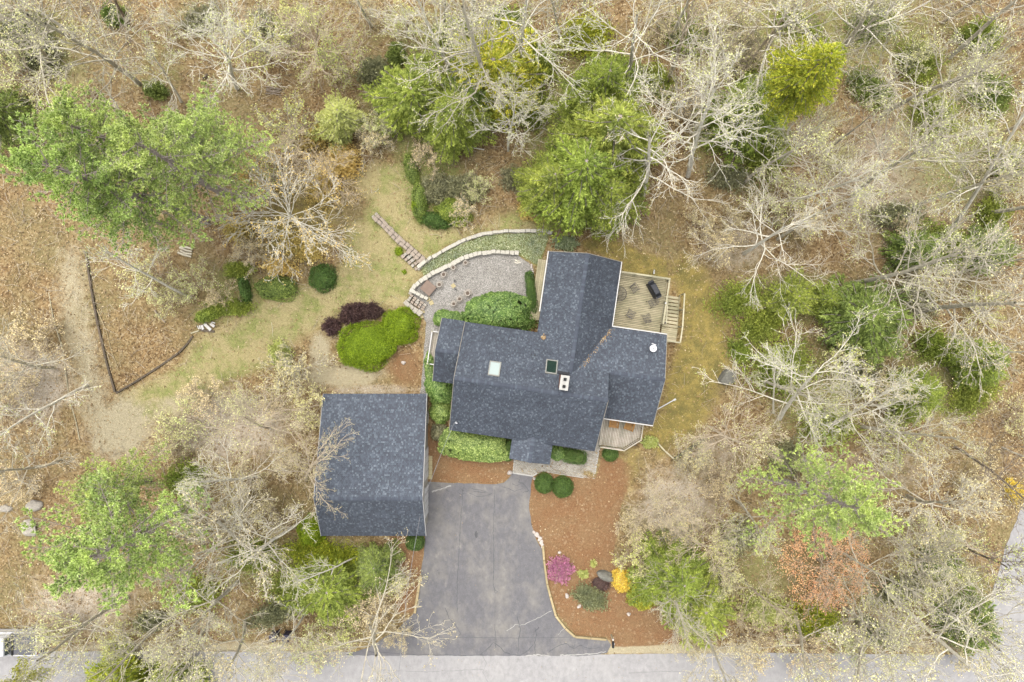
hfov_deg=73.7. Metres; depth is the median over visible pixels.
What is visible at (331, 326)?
barberry
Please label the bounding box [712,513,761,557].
shrub
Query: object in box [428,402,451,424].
shrub
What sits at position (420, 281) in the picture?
patio wall
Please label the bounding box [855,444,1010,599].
bare tree
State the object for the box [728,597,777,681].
twiggy shrub
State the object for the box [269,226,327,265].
shrub
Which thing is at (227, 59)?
bare tree
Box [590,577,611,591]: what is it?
barberry
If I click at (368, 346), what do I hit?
azalea
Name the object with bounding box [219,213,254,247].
shrub
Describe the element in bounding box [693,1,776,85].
bare tree
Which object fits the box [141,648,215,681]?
roadside tree
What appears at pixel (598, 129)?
hemlock tree
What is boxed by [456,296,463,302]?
planter
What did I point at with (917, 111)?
shrub
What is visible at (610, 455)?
boxwood
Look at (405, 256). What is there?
stone steps
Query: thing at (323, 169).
bare tree
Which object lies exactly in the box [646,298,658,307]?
patio chair
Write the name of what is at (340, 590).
young conifer
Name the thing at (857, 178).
bare tree
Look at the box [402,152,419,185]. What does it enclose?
shrub
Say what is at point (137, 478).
white pine
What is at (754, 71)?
shrub
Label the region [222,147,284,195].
twiggy shrub
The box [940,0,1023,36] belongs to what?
bare tree
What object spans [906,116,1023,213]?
bare tree
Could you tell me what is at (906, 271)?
bare tree
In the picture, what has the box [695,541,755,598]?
twiggy shrub
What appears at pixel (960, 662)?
twiggy shrub
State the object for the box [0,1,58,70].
shrub
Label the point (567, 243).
juniper
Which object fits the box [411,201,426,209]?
shrub
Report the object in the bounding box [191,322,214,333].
lumber pile
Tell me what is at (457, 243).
curved wall
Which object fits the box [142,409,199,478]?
twiggy shrub
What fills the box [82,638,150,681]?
roadside tree
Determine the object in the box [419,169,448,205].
shrub
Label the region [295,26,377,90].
twiggy shrub
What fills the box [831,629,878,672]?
twiggy shrub
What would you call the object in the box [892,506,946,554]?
twiggy shrub
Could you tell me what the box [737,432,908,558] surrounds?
white pine
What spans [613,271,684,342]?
wooden deck
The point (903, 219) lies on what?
twiggy shrub
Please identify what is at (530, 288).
hedge
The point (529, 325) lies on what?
rhododendron
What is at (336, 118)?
sapling
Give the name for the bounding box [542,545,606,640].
timber kerb
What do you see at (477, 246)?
ground cover
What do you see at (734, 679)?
bare tree
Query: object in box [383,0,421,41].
twiggy shrub
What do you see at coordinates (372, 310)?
barberry
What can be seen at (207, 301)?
twiggy shrub
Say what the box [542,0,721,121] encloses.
bare tree
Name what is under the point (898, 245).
shrub
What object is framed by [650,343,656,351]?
satellite dish
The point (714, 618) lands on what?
young conifer
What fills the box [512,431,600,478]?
walkway
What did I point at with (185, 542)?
twiggy shrub
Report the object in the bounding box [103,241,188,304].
twiggy shrub
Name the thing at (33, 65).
shrub
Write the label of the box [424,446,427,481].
garage door
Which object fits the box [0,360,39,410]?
twiggy shrub
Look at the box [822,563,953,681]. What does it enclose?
bare tree
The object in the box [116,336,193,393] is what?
timber edging
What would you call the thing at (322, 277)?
holly
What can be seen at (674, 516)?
bare tree
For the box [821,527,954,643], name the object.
bare tree
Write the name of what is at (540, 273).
side deck
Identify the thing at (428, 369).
rhododendron
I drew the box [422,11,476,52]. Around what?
shrub
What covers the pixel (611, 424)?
wooden chair
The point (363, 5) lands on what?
twiggy shrub
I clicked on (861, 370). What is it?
shrub
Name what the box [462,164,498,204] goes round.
twiggy shrub
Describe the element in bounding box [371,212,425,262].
straight wall
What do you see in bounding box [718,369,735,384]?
boulder
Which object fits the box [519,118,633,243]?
hemlock tree
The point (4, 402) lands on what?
twiggy shrub
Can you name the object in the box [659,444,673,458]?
timber edging
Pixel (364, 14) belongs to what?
bare tree
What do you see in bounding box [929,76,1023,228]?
bare tree
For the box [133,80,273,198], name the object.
white pine
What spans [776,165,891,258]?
bare tree
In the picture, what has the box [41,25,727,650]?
grass
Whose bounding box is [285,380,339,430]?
twiggy shrub
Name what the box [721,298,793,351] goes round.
shrub
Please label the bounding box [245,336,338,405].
twiggy shrub
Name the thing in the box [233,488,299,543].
twiggy shrub
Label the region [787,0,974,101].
bare tree
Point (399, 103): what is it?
young conifer
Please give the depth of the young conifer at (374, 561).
53.81 m
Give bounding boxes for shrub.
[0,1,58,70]
[0,28,50,103]
[0,304,70,381]
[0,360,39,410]
[0,393,31,430]
[0,458,43,506]
[6,29,73,80]
[20,71,104,140]
[31,583,90,668]
[92,616,146,663]
[95,1,127,28]
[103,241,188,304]
[132,609,171,637]
[139,277,186,319]
[141,80,171,101]
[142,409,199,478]
[144,619,195,676]
[146,7,187,43]
[151,396,207,450]
[155,569,230,618]
[159,453,210,497]
[167,253,222,303]
[167,509,228,556]
[175,0,226,38]
[176,374,226,421]
[194,306,221,323]
[198,296,258,316]
[199,494,253,540]
[200,279,234,312]
[215,381,260,418]
[218,460,268,505]
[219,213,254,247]
[219,534,290,578]
[220,260,257,278]
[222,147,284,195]
[227,11,290,78]
[227,232,271,278]
[232,163,275,191]
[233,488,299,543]
[236,276,252,305]
[239,594,305,633]
[245,2,290,44]
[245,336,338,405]
[250,89,321,156]
[254,558,349,613]
[255,257,301,276]
[257,0,326,57]
[257,389,289,424]
[264,424,319,483]
[265,336,295,370]
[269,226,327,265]
[270,622,361,676]
[279,536,359,571]
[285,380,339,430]
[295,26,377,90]
[295,121,328,151]
[296,512,325,546]
[299,603,358,654]
[302,167,345,212]
[322,139,365,187]
[331,542,388,611]
[336,582,394,643]
[349,0,393,36]
[352,106,398,173]
[354,54,391,89]
[355,110,397,147]
[369,77,401,138]
[370,560,427,600]
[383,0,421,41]
[383,620,414,656]
[385,41,407,68]
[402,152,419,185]
[404,47,447,77]
[407,136,444,180]
[411,178,428,223]
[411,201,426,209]
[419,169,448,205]
[420,211,450,230]
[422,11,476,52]
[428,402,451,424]
[430,423,446,442]
[433,197,473,227]
[441,170,489,206]
[442,192,476,237]
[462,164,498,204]
[475,1,539,37]
[498,159,524,192]
[509,81,561,138]
[514,202,547,222]
[524,37,564,93]
[554,2,619,61]
[580,44,652,100]
[610,530,663,582]
[612,506,657,551]
[625,580,653,611]
[631,0,690,51]
[640,57,679,108]
[640,435,659,448]
[649,80,711,139]
[654,6,712,58]
[656,509,701,557]
[672,433,719,481]
[673,634,720,664]
[678,225,750,272]
[679,55,719,94]
[682,202,717,238]
[685,0,749,49]
[693,454,739,513]
[694,115,724,160]
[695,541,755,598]
[696,274,770,326]
[697,20,765,72]
[700,161,754,196]
[705,202,746,237]
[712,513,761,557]
[719,23,770,76]
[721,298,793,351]
[722,336,753,368]
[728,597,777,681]
[729,590,795,633]
[731,66,771,84]
[734,116,800,192]
[735,327,829,401]
[736,161,818,234]
[759,432,812,480]
[765,3,827,40]
[775,620,838,680]
[778,591,848,645]
[779,188,825,263]
[788,453,828,491]
[791,403,864,453]
[815,325,876,383]
[820,336,868,357]
[822,134,863,170]
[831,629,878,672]
[835,355,891,398]
[837,60,904,114]
[841,5,901,48]
[844,608,904,656]
[851,357,897,418]
[854,410,931,474]
[855,199,931,228]
[861,569,946,610]
[878,216,990,276]
[878,225,942,273]
[881,201,923,249]
[885,274,941,324]
[890,34,949,86]
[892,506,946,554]
[896,25,951,75]
[898,87,958,140]
[898,620,930,654]
[900,263,933,288]
[905,318,959,367]
[909,542,970,582]
[920,511,971,567]
[929,583,1003,655]
[930,627,989,677]
[933,378,1010,424]
[952,13,1008,56]
[953,460,1004,510]
[959,69,1020,121]
[959,116,1023,209]
[962,284,1013,332]
[968,191,1017,231]
[985,392,1023,442]
[987,136,1023,185]
[1003,477,1023,506]
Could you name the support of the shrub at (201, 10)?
on the ground at (594, 528)
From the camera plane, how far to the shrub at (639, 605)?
55.48 m
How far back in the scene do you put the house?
51.94 m
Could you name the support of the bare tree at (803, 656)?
on the ground at (594, 528)
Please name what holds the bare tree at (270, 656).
on the ground at (594, 528)
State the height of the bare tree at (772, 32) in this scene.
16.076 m
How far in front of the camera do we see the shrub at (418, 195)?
55.33 m
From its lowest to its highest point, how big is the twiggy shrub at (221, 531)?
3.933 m
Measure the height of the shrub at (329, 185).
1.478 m
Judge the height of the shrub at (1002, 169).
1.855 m
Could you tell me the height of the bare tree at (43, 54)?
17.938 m
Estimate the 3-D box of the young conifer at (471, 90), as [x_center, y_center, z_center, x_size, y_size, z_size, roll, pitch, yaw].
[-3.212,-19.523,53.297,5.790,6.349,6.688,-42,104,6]
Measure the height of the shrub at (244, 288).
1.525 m
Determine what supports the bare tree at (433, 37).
on the ground at (594, 528)
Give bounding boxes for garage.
[313,394,427,535]
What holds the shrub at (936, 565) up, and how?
on the ground at (594, 528)
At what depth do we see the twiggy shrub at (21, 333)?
54.02 m
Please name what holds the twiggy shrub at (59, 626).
on the ground at (594, 528)
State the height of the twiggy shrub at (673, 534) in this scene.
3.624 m
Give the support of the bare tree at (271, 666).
on the ground at (594, 528)
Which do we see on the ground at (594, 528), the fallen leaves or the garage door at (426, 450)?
the fallen leaves
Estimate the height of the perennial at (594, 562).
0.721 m
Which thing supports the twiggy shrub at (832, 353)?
on the ground at (594, 528)
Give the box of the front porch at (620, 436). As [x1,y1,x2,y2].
[599,418,643,450]
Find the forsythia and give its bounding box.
[611,567,631,592]
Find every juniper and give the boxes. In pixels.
[550,233,579,251]
[568,580,610,612]
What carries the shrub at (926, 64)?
on the ground at (594, 528)
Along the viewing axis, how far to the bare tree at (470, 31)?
43.16 m
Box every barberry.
[321,316,341,337]
[337,300,367,328]
[360,300,385,319]
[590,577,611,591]
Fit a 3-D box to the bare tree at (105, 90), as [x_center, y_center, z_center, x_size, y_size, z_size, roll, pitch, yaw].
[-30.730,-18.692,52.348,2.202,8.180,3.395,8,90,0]
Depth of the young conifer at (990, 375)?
52.98 m
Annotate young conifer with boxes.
[0,83,36,156]
[282,547,368,631]
[349,538,405,597]
[357,46,450,140]
[411,82,497,164]
[442,57,501,134]
[443,16,547,132]
[625,526,714,619]
[655,563,736,650]
[691,68,797,170]
[755,266,820,324]
[811,278,843,325]
[816,272,918,370]
[878,364,947,427]
[940,331,1011,390]
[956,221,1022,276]
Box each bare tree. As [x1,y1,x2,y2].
[0,0,75,36]
[0,0,144,161]
[0,0,176,124]
[0,314,97,397]
[0,375,99,468]
[0,417,84,538]
[0,580,138,681]
[52,0,152,61]
[68,624,167,681]
[79,231,191,311]
[83,65,130,120]
[101,546,269,681]
[108,589,256,681]
[113,24,186,113]
[122,459,295,604]
[141,0,298,126]
[150,601,318,681]
[170,423,288,532]
[178,0,294,73]
[185,375,322,496]
[188,499,318,608]
[198,144,379,284]
[236,601,311,681]
[253,118,328,190]
[254,0,373,91]
[257,417,358,524]
[279,527,456,681]
[282,552,356,595]
[287,142,366,206]
[291,0,408,46]
[368,0,492,108]
[398,0,571,134]
[409,0,613,108]
[427,0,475,29]
[435,0,509,59]
[466,65,558,158]
[512,0,571,41]
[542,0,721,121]
[585,83,734,257]
[620,473,702,539]
[621,8,794,209]
[631,0,757,98]
[634,0,735,61]
[635,558,723,661]
[639,28,747,146]
[648,597,767,681]
[664,493,742,585]
[672,372,789,491]
[683,169,838,311]
[692,301,917,472]
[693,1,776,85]
[704,103,847,220]
[706,479,805,564]
[709,0,863,103]
[720,0,780,27]
[720,566,808,636]
[723,0,841,70]
[746,349,865,446]
[747,344,800,413]
[755,603,868,681]
[770,98,853,174]
[772,125,902,243]
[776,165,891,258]
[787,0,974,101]
[789,0,908,89]
[794,569,938,681]
[804,357,941,467]
[812,58,1020,253]
[815,84,899,167]
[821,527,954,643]
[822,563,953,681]
[842,7,1023,169]
[845,177,1023,354]
[853,389,987,490]
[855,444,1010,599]
[863,562,1023,681]
[865,202,1023,402]
[876,510,974,602]
[878,515,1000,642]
[879,0,983,34]
[903,230,1010,298]
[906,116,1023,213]
[911,553,1023,681]
[915,50,999,118]
[928,523,1023,634]
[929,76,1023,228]
[938,0,1023,102]
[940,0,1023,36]
[949,215,1023,297]
[950,325,1023,391]
[953,412,1023,534]
[988,51,1023,154]
[989,135,1023,199]
[990,162,1023,263]
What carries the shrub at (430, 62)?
on the ground at (594, 528)
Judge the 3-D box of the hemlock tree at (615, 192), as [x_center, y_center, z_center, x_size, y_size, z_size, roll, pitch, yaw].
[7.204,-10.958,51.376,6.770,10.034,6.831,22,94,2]
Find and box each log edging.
[48,292,79,439]
[97,310,118,367]
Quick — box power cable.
[398,422,454,677]
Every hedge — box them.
[437,426,509,462]
[504,439,512,461]
[524,270,537,313]
[551,445,564,460]
[563,448,587,465]
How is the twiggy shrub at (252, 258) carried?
on the ground at (594, 528)
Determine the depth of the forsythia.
55.64 m
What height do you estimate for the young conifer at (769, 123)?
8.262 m
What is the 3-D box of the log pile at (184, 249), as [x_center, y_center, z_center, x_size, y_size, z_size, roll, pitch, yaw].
[-26.865,-7.400,56.224,1.176,0.204,0.856,20,90,0]
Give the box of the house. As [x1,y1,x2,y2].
[432,251,666,463]
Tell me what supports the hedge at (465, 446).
on the ground at (594, 528)
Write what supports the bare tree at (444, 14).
on the ground at (594, 528)
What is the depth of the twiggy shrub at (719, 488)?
54.11 m
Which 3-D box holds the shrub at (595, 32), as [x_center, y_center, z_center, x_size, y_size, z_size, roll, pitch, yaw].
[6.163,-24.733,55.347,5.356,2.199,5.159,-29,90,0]
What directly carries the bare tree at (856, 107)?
on the ground at (594, 528)
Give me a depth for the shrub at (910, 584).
55.60 m
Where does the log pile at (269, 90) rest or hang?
on the ground at (594, 528)
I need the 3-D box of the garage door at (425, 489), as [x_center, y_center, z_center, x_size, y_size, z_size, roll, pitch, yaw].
[-6.920,12.900,55.220,0.080,2.200,2.500,0,90,0]
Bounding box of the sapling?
[308,88,369,154]
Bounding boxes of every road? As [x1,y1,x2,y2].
[0,651,1023,681]
[975,504,1023,654]
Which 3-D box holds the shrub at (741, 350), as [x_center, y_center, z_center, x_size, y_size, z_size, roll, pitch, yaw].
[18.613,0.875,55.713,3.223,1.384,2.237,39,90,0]
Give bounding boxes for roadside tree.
[1,655,54,681]
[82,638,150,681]
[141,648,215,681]
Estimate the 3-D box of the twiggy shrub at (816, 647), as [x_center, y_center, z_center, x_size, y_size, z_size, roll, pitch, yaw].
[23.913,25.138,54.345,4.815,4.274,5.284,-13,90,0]
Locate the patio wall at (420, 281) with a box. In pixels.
[408,249,518,294]
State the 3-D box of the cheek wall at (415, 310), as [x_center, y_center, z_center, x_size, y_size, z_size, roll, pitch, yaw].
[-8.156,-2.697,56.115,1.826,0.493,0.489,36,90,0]
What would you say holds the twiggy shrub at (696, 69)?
on the ground at (594, 528)
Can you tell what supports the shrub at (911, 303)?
on the ground at (594, 528)
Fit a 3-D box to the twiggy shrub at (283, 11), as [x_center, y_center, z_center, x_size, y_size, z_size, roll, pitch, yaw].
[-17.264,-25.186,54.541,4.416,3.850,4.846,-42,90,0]
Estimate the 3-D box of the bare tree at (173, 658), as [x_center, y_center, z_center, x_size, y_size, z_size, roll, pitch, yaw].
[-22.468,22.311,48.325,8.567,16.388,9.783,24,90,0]
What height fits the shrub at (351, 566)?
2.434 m
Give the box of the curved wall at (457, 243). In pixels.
[417,229,552,270]
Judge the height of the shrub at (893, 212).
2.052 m
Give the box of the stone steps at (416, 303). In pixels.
[407,294,426,310]
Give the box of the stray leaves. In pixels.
[15,484,1018,680]
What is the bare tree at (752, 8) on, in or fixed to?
on the ground at (594, 528)
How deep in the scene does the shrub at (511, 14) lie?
55.82 m
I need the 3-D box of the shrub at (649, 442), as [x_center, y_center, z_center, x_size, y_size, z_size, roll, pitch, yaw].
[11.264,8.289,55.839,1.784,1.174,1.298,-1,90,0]
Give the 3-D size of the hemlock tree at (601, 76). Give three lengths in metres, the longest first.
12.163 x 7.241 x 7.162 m
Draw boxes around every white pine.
[0,98,212,257]
[14,466,221,617]
[27,78,212,206]
[53,438,170,539]
[64,159,196,252]
[90,102,274,234]
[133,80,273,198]
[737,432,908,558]
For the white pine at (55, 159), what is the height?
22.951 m
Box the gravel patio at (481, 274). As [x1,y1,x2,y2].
[413,254,531,393]
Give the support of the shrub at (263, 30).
on the ground at (594, 528)
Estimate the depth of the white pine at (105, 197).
44.05 m
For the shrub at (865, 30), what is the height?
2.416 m
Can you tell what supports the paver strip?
on the ground at (594, 528)
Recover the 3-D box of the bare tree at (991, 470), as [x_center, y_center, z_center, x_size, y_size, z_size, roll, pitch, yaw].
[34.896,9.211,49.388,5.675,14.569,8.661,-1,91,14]
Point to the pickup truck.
(3, 646)
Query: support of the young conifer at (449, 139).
on the ground at (594, 528)
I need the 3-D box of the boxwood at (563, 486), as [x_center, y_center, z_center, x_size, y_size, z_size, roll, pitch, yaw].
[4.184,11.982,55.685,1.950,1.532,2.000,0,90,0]
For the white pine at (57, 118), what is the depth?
38.62 m
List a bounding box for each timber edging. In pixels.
[84,250,115,392]
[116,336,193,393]
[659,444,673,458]
[674,439,703,459]
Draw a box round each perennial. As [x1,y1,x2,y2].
[576,569,588,579]
[590,558,597,567]
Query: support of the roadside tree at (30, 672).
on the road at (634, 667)
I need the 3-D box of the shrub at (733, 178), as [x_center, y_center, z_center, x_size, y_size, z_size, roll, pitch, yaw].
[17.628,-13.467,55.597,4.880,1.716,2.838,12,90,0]
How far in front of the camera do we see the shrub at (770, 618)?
55.64 m
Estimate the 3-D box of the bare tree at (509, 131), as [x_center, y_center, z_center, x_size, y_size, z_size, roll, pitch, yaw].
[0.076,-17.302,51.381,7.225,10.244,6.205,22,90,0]
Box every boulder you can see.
[0,505,12,511]
[21,519,35,535]
[25,500,42,510]
[596,570,613,581]
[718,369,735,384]
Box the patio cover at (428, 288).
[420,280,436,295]
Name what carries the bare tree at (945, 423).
on the ground at (594, 528)
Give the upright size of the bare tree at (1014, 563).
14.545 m
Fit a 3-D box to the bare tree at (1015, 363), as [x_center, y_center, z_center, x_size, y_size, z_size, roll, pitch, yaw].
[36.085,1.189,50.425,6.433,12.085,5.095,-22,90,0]
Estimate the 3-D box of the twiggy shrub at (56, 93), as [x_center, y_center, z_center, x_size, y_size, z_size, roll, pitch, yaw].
[-35.898,-18.295,54.150,5.872,4.690,6.298,-9,90,0]
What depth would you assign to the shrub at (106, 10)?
55.57 m
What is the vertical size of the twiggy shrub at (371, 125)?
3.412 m
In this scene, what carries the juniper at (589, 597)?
on the ground at (594, 528)
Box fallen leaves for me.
[0,0,1023,653]
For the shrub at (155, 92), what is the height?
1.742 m
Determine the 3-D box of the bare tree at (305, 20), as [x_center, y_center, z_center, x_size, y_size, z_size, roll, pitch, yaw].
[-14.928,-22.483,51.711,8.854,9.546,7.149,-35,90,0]
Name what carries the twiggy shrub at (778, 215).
on the ground at (594, 528)
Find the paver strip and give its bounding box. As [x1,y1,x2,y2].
[429,456,431,478]
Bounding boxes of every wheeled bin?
[269,629,279,642]
[282,629,292,641]
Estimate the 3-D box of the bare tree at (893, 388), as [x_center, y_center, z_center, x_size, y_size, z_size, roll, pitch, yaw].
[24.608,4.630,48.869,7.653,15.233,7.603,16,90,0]
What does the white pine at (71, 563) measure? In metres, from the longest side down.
21.429 x 11.151 x 9.406 m
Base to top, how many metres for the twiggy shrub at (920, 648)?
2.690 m
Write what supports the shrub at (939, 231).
on the ground at (594, 528)
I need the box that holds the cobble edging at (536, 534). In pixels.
[532,531,543,547]
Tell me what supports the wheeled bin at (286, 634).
on the ground at (594, 528)
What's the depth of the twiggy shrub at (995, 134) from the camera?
54.15 m
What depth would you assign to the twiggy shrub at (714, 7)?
53.99 m
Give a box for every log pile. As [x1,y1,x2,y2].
[177,246,192,256]
[265,86,281,95]
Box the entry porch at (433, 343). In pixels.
[427,331,437,364]
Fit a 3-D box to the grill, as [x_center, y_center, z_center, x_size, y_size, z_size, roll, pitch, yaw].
[11.366,-4.115,54.718,0.644,1.157,1.540,-29,90,0]
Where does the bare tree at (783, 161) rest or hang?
on the ground at (594, 528)
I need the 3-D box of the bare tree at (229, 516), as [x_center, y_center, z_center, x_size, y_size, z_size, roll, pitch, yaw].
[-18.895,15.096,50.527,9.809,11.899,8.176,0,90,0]
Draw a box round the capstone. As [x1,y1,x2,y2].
[416,260,425,268]
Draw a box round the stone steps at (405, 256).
[401,250,418,270]
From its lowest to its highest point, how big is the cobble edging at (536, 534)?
0.200 m
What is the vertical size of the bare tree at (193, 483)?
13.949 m
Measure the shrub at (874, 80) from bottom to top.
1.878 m
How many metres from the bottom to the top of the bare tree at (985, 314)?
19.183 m
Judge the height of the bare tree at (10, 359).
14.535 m
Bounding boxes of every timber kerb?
[414,575,421,613]
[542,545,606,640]
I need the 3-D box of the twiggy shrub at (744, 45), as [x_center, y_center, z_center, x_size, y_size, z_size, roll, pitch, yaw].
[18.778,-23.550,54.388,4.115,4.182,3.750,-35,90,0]
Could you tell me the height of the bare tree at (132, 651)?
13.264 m
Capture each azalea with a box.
[335,319,396,372]
[379,305,421,345]
[546,555,575,585]
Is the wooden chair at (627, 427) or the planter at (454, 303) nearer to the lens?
the wooden chair at (627, 427)
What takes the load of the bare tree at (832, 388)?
on the ground at (594, 528)
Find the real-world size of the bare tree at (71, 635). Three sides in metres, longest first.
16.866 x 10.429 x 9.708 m
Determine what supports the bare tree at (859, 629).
on the ground at (594, 528)
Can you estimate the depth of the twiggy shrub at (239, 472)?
54.25 m
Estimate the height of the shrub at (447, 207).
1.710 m
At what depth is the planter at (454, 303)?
55.88 m
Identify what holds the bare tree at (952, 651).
on the ground at (594, 528)
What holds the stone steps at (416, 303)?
on the gravel patio at (481, 274)
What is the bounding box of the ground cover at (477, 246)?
[421,232,549,274]
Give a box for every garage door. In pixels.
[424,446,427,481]
[424,483,427,517]
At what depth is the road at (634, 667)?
56.31 m
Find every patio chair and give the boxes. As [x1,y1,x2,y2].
[626,309,635,318]
[628,282,639,293]
[641,313,651,322]
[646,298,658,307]
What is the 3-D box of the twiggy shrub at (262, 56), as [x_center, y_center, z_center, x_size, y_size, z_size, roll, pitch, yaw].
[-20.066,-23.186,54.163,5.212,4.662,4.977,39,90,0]
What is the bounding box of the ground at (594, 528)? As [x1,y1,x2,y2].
[0,0,1023,654]
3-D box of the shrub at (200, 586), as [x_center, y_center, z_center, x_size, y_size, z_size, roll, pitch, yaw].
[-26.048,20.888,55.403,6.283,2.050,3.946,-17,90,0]
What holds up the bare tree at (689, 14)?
on the ground at (594, 528)
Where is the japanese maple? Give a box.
[773,518,881,624]
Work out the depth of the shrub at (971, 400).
55.71 m
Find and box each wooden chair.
[609,419,618,428]
[623,421,635,431]
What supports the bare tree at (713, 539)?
on the ground at (594, 528)
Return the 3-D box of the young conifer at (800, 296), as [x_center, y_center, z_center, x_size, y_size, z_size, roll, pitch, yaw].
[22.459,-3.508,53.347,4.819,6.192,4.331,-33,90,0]
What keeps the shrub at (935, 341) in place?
on the ground at (594, 528)
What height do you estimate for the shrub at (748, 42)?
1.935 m
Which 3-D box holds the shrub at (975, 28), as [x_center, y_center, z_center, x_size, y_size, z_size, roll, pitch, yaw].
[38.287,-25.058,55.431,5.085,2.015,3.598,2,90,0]
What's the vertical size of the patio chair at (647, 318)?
0.935 m
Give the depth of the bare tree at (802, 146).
45.69 m
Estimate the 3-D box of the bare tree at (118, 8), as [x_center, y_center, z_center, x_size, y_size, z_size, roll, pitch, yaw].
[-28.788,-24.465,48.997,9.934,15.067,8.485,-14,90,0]
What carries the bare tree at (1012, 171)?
on the ground at (594, 528)
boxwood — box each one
[405,536,424,550]
[534,471,554,493]
[551,475,573,498]
[601,446,618,461]
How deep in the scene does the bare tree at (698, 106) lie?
47.92 m
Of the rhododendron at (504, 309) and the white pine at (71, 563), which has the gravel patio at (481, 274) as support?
the rhododendron at (504, 309)
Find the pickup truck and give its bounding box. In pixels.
[0,627,44,656]
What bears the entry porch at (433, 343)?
attached to the house
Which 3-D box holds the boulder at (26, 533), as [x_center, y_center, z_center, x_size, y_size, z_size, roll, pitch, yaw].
[-39.772,15.431,56.173,1.331,0.749,1.602,-30,90,0]
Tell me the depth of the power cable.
51.54 m
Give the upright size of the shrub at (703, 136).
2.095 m
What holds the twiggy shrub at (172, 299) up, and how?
on the ground at (594, 528)
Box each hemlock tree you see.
[510,149,572,234]
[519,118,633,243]
[532,86,670,219]
[555,49,643,127]
[560,172,644,242]
[762,32,846,129]
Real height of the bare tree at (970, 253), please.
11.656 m
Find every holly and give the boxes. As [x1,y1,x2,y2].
[254,274,300,302]
[307,263,338,293]
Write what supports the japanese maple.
on the ground at (594, 528)
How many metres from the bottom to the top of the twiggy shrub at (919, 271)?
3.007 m
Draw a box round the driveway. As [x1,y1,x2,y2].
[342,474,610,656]
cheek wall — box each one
[403,300,422,315]
[412,290,428,299]
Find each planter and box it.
[436,281,443,288]
[440,271,447,278]
[450,265,456,271]
[451,300,457,307]
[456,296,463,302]
[462,260,468,266]
[463,289,471,297]
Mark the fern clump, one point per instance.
(398, 251)
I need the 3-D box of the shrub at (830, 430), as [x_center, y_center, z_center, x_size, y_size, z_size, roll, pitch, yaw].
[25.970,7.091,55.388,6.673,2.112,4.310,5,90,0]
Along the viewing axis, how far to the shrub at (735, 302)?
55.58 m
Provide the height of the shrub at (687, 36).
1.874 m
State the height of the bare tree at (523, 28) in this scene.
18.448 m
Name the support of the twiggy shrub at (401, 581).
on the ground at (594, 528)
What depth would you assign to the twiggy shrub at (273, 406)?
54.89 m
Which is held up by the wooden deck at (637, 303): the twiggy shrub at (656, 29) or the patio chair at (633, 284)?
the patio chair at (633, 284)
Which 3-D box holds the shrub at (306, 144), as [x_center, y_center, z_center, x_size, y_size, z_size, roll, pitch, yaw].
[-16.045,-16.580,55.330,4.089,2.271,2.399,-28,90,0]
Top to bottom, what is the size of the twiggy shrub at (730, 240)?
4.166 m
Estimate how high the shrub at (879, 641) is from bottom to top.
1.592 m
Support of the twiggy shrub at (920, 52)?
on the ground at (594, 528)
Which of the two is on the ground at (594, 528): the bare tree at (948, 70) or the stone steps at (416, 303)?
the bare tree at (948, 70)
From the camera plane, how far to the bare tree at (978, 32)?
49.76 m
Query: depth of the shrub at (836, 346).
55.89 m
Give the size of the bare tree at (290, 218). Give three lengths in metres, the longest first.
15.024 x 13.161 x 11.878 m
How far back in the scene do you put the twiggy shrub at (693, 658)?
54.85 m
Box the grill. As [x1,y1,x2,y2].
[646,280,661,298]
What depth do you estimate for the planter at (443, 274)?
55.88 m
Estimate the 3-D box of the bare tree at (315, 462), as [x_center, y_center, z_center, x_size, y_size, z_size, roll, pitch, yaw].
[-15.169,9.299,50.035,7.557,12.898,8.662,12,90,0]
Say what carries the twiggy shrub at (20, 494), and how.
on the ground at (594, 528)
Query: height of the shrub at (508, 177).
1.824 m
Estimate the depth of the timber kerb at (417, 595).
56.12 m
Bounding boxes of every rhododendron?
[424,350,433,376]
[424,371,453,405]
[433,309,468,326]
[461,291,531,328]
[515,302,538,330]
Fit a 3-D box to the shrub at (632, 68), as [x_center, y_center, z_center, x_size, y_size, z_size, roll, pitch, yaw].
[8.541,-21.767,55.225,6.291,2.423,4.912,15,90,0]
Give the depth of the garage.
52.30 m
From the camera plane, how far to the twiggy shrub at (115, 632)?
54.61 m
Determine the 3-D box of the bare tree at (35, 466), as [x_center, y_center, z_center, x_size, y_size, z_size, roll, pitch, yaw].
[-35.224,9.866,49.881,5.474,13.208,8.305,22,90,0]
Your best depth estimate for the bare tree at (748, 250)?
48.21 m
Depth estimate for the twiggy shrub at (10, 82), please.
53.95 m
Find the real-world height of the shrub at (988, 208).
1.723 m
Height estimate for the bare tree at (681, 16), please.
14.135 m
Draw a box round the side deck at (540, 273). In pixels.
[530,259,547,319]
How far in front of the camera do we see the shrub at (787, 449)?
55.85 m
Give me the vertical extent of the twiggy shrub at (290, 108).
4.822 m
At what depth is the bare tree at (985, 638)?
45.61 m
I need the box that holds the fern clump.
[394,246,402,255]
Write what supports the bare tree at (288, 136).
on the ground at (594, 528)
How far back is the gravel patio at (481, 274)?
56.31 m
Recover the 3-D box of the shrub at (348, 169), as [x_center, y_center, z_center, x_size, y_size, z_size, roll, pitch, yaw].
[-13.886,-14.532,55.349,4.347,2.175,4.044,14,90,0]
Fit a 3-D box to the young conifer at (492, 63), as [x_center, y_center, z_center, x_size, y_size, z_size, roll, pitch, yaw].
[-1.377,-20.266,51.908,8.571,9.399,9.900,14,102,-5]
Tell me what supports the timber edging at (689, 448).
on the ground at (594, 528)
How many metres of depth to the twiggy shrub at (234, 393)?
54.94 m
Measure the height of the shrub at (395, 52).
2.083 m
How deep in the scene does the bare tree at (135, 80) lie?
44.98 m
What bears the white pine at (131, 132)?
on the ground at (594, 528)
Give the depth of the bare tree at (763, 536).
46.41 m

